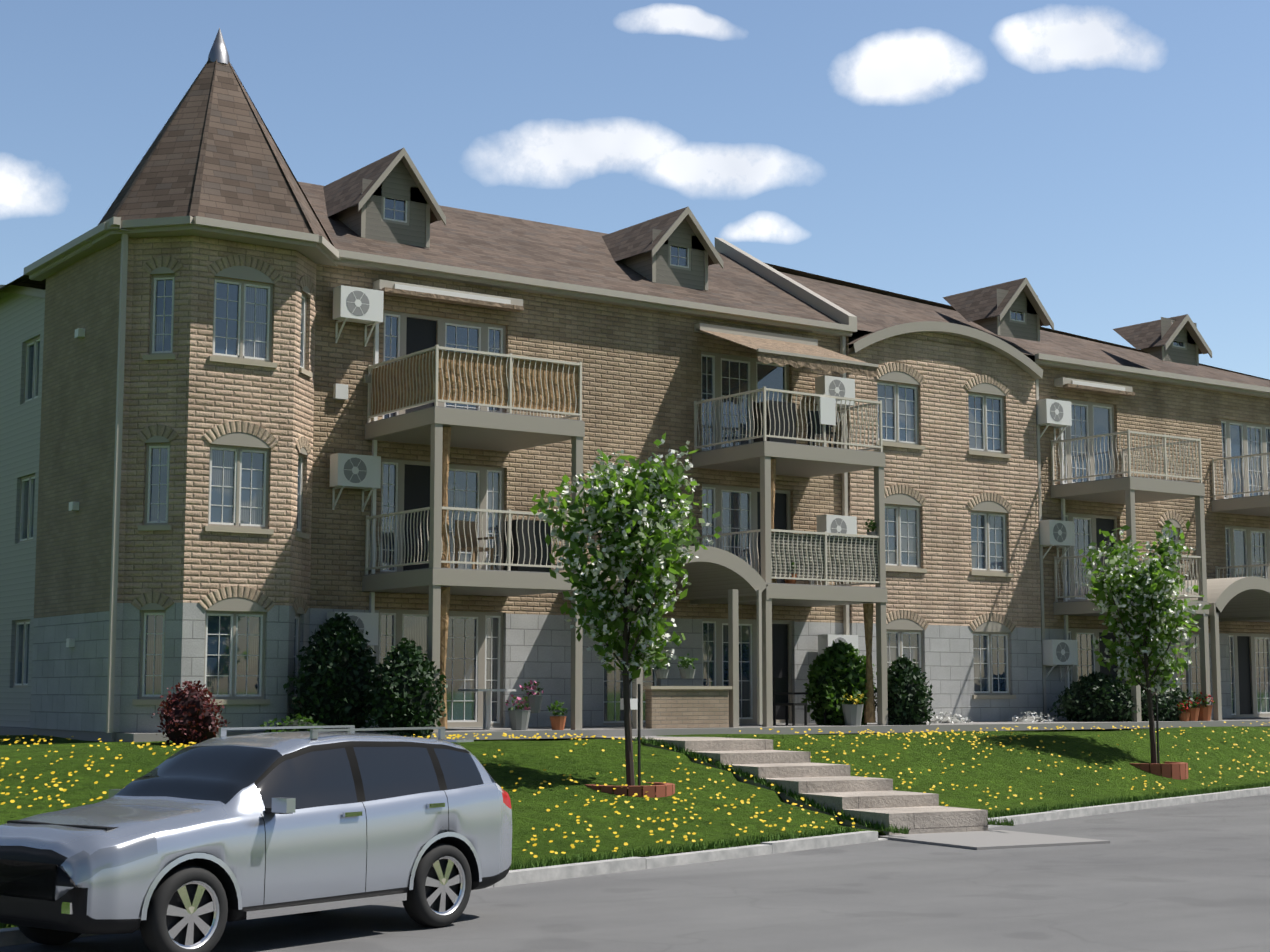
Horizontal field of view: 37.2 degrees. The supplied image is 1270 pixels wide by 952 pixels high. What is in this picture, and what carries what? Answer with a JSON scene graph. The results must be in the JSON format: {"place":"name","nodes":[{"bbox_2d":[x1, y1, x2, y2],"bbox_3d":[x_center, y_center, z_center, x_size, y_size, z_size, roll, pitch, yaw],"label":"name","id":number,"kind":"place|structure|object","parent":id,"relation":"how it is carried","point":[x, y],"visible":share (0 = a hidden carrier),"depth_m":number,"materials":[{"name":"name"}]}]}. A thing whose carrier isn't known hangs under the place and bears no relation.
{"place":"outdoors","nodes":[
{"label":"outdoors","id":0,"kind":"place"},
{"bbox_2d":[0,731,511,933],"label":"car body","id":1,"kind":"object","parent":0,"point":[213,796],"visible":0.79,"depth_m":14.86,"materials":[{"name":"silver metal"}]},
{"bbox_2d":[0,160,1269,732],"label":"building walls","id":2,"kind":"structure","parent":0,"point":[640,380],"depth_m":36.33,"materials":[{"name":"beige brick"}]},
{"bbox_2d":[17,198,1269,720],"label":"window glass","id":3,"kind":"object","parent":2,"relation":"in","point":[459,674],"visible":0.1,"depth_m":37.23,"materials":[{"name":"grey glass"}]},
{"bbox_2d":[132,354,1182,704],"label":"window sills","id":4,"kind":"structure","parent":2,"relation":"attached to","point":[270,532],"depth_m":32.52,"materials":[{"name":"grey stone"}]},
{"bbox_2d":[0,794,1269,951],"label":"road","id":5,"kind":"structure","parent":0,"point":[1193,877],"depth_m":17.60,"materials":[{"name":"grey asphalt"}]},
{"bbox_2d":[17,925,81,944],"bbox_3d":[-4.576,3.344,14.924,0.224,0.700,0.700,-5,-8,38],"label":"car tyre","id":6,"kind":"object","parent":5,"relation":"on","point":[46,936],"visible":0.27,"depth_m":14.74,"materials":[{"name":"black rubber"}]},
{"bbox_2d":[139,865,227,951],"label":"car tyre","id":7,"kind":"object","parent":5,"relation":"on","point":[155,935],"visible":0.69,"depth_m":13.80,"materials":[{"name":"black rubber"}]},
{"bbox_2d":[7,725,481,946],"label":"car trim","id":8,"kind":"structure","parent":5,"relation":"on","point":[191,907],"depth_m":14.48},
{"bbox_2d":[305,911,320,913],"bbox_3d":[-2.929,3.582,17.013,0.224,0.700,0.700,-5,-8,38],"label":"car tyre","id":9,"kind":"object","parent":5,"relation":"on","point":[314,912],"visible":0.06,"depth_m":16.90,"materials":[{"name":"black rubber"}]},
{"bbox_2d":[402,843,471,926],"bbox_3d":[-1.685,3.472,16.045,0.224,0.700,0.700,-5,-8,38],"label":"car tyre","id":10,"kind":"object","parent":5,"relation":"on","point":[418,909],"visible":0.69,"depth_m":15.89,"materials":[{"name":"black rubber"}]},
{"bbox_2d":[0,786,1269,946],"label":"kerbs","id":11,"kind":"structure","parent":5,"relation":"on","point":[12,936],"depth_m":22.91,"materials":[{"name":"concrete"}]},
{"bbox_2d":[0,726,1269,928],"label":"lawn","id":12,"kind":"structure","parent":0,"point":[998,770],"depth_m":29.30,"materials":[{"name":"green plant"}]},
{"bbox_2d":[0,726,262,741],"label":"walkway","id":13,"kind":"structure","parent":12,"relation":"on","point":[114,737],"depth_m":31.95,"materials":[{"name":"grey concrete"}]},
{"bbox_2d":[0,148,1269,731],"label":"building trim","id":14,"kind":"structure","parent":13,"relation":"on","point":[442,416],"depth_m":36.96,"materials":[{"name":"beige paint"}]},
{"bbox_2d":[98,58,333,245],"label":"turret roof","id":15,"kind":"structure","parent":14,"relation":"on","point":[213,151],"depth_m":32.89,"materials":[{"name":"brown"}]},
{"bbox_2d":[208,28,229,63],"bbox_3d":[-7.505,-7.748,34.088,0.420,0.720,0.420,5,-8,-35],"label":"roof finial","id":16,"kind":"object","parent":15,"relation":"on","point":[218,51],"visible":0.77,"depth_m":33.95,"materials":[{"name":"silver metal"}]},
{"bbox_2d":[371,350,875,728],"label":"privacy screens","id":17,"kind":"object","parent":14,"relation":"attached to","point":[869,713],"visible":0.75,"depth_m":33.45,"materials":[{"name":"beige wood"}]},
{"bbox_2d":[0,148,1269,386],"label":"roof","id":18,"kind":"structure","parent":14,"relation":"on","point":[504,244],"depth_m":41.25,"materials":[{"name":"brown"}]},
{"bbox_2d":[715,237,856,331],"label":"roof parapet","id":19,"kind":"structure","parent":18,"relation":"on","point":[793,287],"depth_m":43.39,"materials":[{"name":"beige metal"}]},
{"bbox_2d":[14,197,1269,722],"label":"window muntins","id":20,"kind":"object","parent":14,"relation":"attached to","point":[826,409],"depth_m":36.41,"materials":[{"name":"white plastic"}]},
{"bbox_2d":[23,216,1269,732],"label":"gutters and downspouts","id":21,"kind":"object","parent":14,"relation":"attached to","point":[1217,588],"visible":0.54,"depth_m":36.14,"materials":[{"name":"beige metal"}]},
{"bbox_2d":[131,255,1185,631],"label":"brick arches","id":22,"kind":"structure","parent":14,"relation":"attached to","point":[211,435],"depth_m":32.67,"materials":[{"name":"beige brick"}]},
{"bbox_2d":[327,285,1077,688],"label":"air conditioners","id":23,"kind":"object","parent":14,"relation":"attached to","point":[365,307],"visible":0.62,"depth_m":40.11,"materials":[{"name":"white paint"}]},
{"bbox_2d":[380,287,1134,396],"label":"awnings","id":24,"kind":"object","parent":14,"relation":"attached to","point":[794,361],"visible":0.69,"depth_m":38.52,"materials":[{"name":"fabric"}]},
{"bbox_2d":[366,424,1269,621],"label":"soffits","id":25,"kind":"object","parent":14,"relation":"on","point":[708,580],"visible":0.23,"depth_m":37.43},
{"bbox_2d":[771,532,877,580],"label":"balcony railings","id":26,"kind":"object","parent":14,"relation":"attached to","point":[822,555],"visible":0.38,"depth_m":37.71,"materials":[{"name":"metal"}]},
{"bbox_2d":[403,317,1251,719],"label":"doors","id":27,"kind":"structure","parent":14,"relation":"attached to","point":[421,333],"depth_m":39.80,"materials":[{"name":"black"}]},
{"bbox_2d":[151,680,229,744],"bbox_3d":[-7.114,3.840,30.197,1.149,1.149,1.264,5,-8,-35],"label":"barberry","id":28,"kind":"object","parent":12,"relation":"on","point":[188,716],"visible":1,"depth_m":29.91,"materials":[{"name":"red plant"}]},
{"bbox_2d":[260,714,326,732],"bbox_3d":[-5.602,4.236,31.486,1.227,0.564,1.084,5,-8,-35],"label":"shrub","id":29,"kind":"object","parent":12,"relation":"on","point":[296,722],"visible":0.58,"depth_m":31.35,"materials":[{"name":"green plant"}]},
{"bbox_2d":[283,612,382,731],"bbox_3d":[-5.172,3.440,32.459,1.915,2.237,1.634,5,-8,-35],"label":"bush","id":30,"kind":"object","parent":12,"relation":"on","point":[338,662],"visible":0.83,"depth_m":32.09,"materials":[{"name":"green plant"}]},
{"bbox_2d":[362,637,447,736],"bbox_3d":[-3.870,3.619,31.773,1.545,1.811,1.477,5,-8,-35],"label":"bush","id":31,"kind":"object","parent":12,"relation":"on","point":[401,692],"visible":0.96,"depth_m":31.42,"materials":[{"name":"green plant"}]},
{"bbox_2d":[584,782,674,797],"bbox_3d":[-0.086,4.564,27.060,1.320,0.300,1.320,5,-8,-35],"label":"brick tree edging","id":32,"kind":"object","parent":12,"relation":"on","point":[661,789],"visible":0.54,"depth_m":26.51,"materials":[{"name":"red brick"}]},
{"bbox_2d":[530,433,721,786],"bbox_3d":[-0.123,1.920,27.506,2.646,5.211,2.702,5,-8,-35],"label":"tree","id":33,"kind":"object","parent":32,"relation":"on","point":[641,497],"depth_m":27.17,"materials":[{"name":"green plant"}]},
{"bbox_2d":[638,684,640,785],"bbox_3d":[0.060,3.755,27.250,0.030,1.500,0.030,5,-8,-35],"label":"tree stake","id":34,"kind":"object","parent":32,"relation":"on","point":[639,734],"visible":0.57,"depth_m":27.24,"materials":[{"name":"brown wood"}]},
{"bbox_2d":[0,721,1269,857],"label":"dandelions","id":35,"kind":"object","parent":12,"relation":"on","point":[514,790],"visible":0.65,"depth_m":27.62,"materials":[{"name":"yellow plant"}]},
{"bbox_2d":[357,406,1269,739],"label":"patio slabs","id":36,"kind":"structure","parent":12,"relation":"on","point":[747,728],"depth_m":36.96,"materials":[{"name":"grey concrete"}]},
{"bbox_2d":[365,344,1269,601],"bbox_3d":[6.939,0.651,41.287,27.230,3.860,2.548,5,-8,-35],"label":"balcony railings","id":37,"kind":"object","parent":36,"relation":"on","point":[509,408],"visible":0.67,"depth_m":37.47,"materials":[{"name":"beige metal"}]},
{"bbox_2d":[454,400,1214,729],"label":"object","id":38,"kind":"object","parent":36,"relation":"on","point":[532,704],"visible":0.79,"depth_m":34.93,"materials":[{"name":"brown ceramic"}]},
{"bbox_2d":[801,639,876,724],"bbox_3d":[4.193,4.322,38.637,1.440,1.962,1.671,-4,-8,30],"label":"green shrub","id":39,"kind":"object","parent":12,"relation":"on","point":[837,672],"visible":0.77,"depth_m":38.33,"materials":[{"name":"green plant"}]},
{"bbox_2d":[581,736,1109,849],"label":"front steps","id":40,"kind":"structure","parent":12,"relation":"on","point":[927,818],"depth_m":27.43,"materials":[{"name":"concrete"}]},
{"bbox_2d":[874,654,934,724],"bbox_3d":[5.569,4.493,38.873,1.434,1.643,1.371,5,-8,-35],"label":"bush","id":41,"kind":"object","parent":12,"relation":"on","point":[909,697],"visible":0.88,"depth_m":38.52,"materials":[{"name":"green plant"}]},
{"bbox_2d":[927,712,971,722],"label":"white flowers","id":42,"kind":"object","parent":12,"relation":"on","point":[948,719],"visible":0.42,"depth_m":40.75,"materials":[{"name":"white plant"}]},
{"bbox_2d":[1010,711,1056,721],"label":"white flowers","id":43,"kind":"object","parent":12,"relation":"on","point":[1033,718],"visible":0.65,"depth_m":42.21,"materials":[{"name":"white plant"}]},
{"bbox_2d":[1048,671,1143,721],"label":"hedge","id":44,"kind":"object","parent":12,"relation":"on","point":[1096,697],"visible":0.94,"depth_m":42.63,"materials":[{"name":"green plant"}]},
{"bbox_2d":[1130,762,1187,779],"bbox_3d":[9.992,5.684,36.466,1.320,0.300,1.320,5,-8,-35],"label":"brick tree edging","id":45,"kind":"object","parent":12,"relation":"on","point":[1175,770],"visible":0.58,"depth_m":35.89,"materials":[{"name":"red brick"}]},
{"bbox_2d":[1079,520,1210,763],"bbox_3d":[9.803,3.195,36.537,2.798,4.817,2.460,5,-8,-35],"label":"tree","id":46,"kind":"object","parent":45,"relation":"on","point":[1132,596],"depth_m":36.56,"materials":[{"name":"green plant"}]},
{"bbox_2d":[1155,688,1159,763],"bbox_3d":[10.138,4.875,36.656,0.030,1.500,0.030,5,-8,-35],"label":"tree stake","id":47,"kind":"object","parent":45,"relation":"on","point":[1157,731],"visible":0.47,"depth_m":36.64,"materials":[{"name":"brown wood"}]},
{"bbox_2d":[1126,681,1206,720],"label":"hedge","id":48,"kind":"object","parent":12,"relation":"on","point":[1168,710],"visible":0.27,"depth_m":43.36,"materials":[{"name":"green plant"}]},
{"bbox_2d":[0,0,1269,378],"label":"sky","id":49,"kind":"structure","parent":0,"point":[1112,157],"materials":[{"name":"blue"}]},
{"bbox_2d":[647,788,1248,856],"bbox_3d":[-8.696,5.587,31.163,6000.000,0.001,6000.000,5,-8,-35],"label":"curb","id":50,"kind":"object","parent":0,"point":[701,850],"depth_m":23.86,"materials":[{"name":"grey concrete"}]}
]}

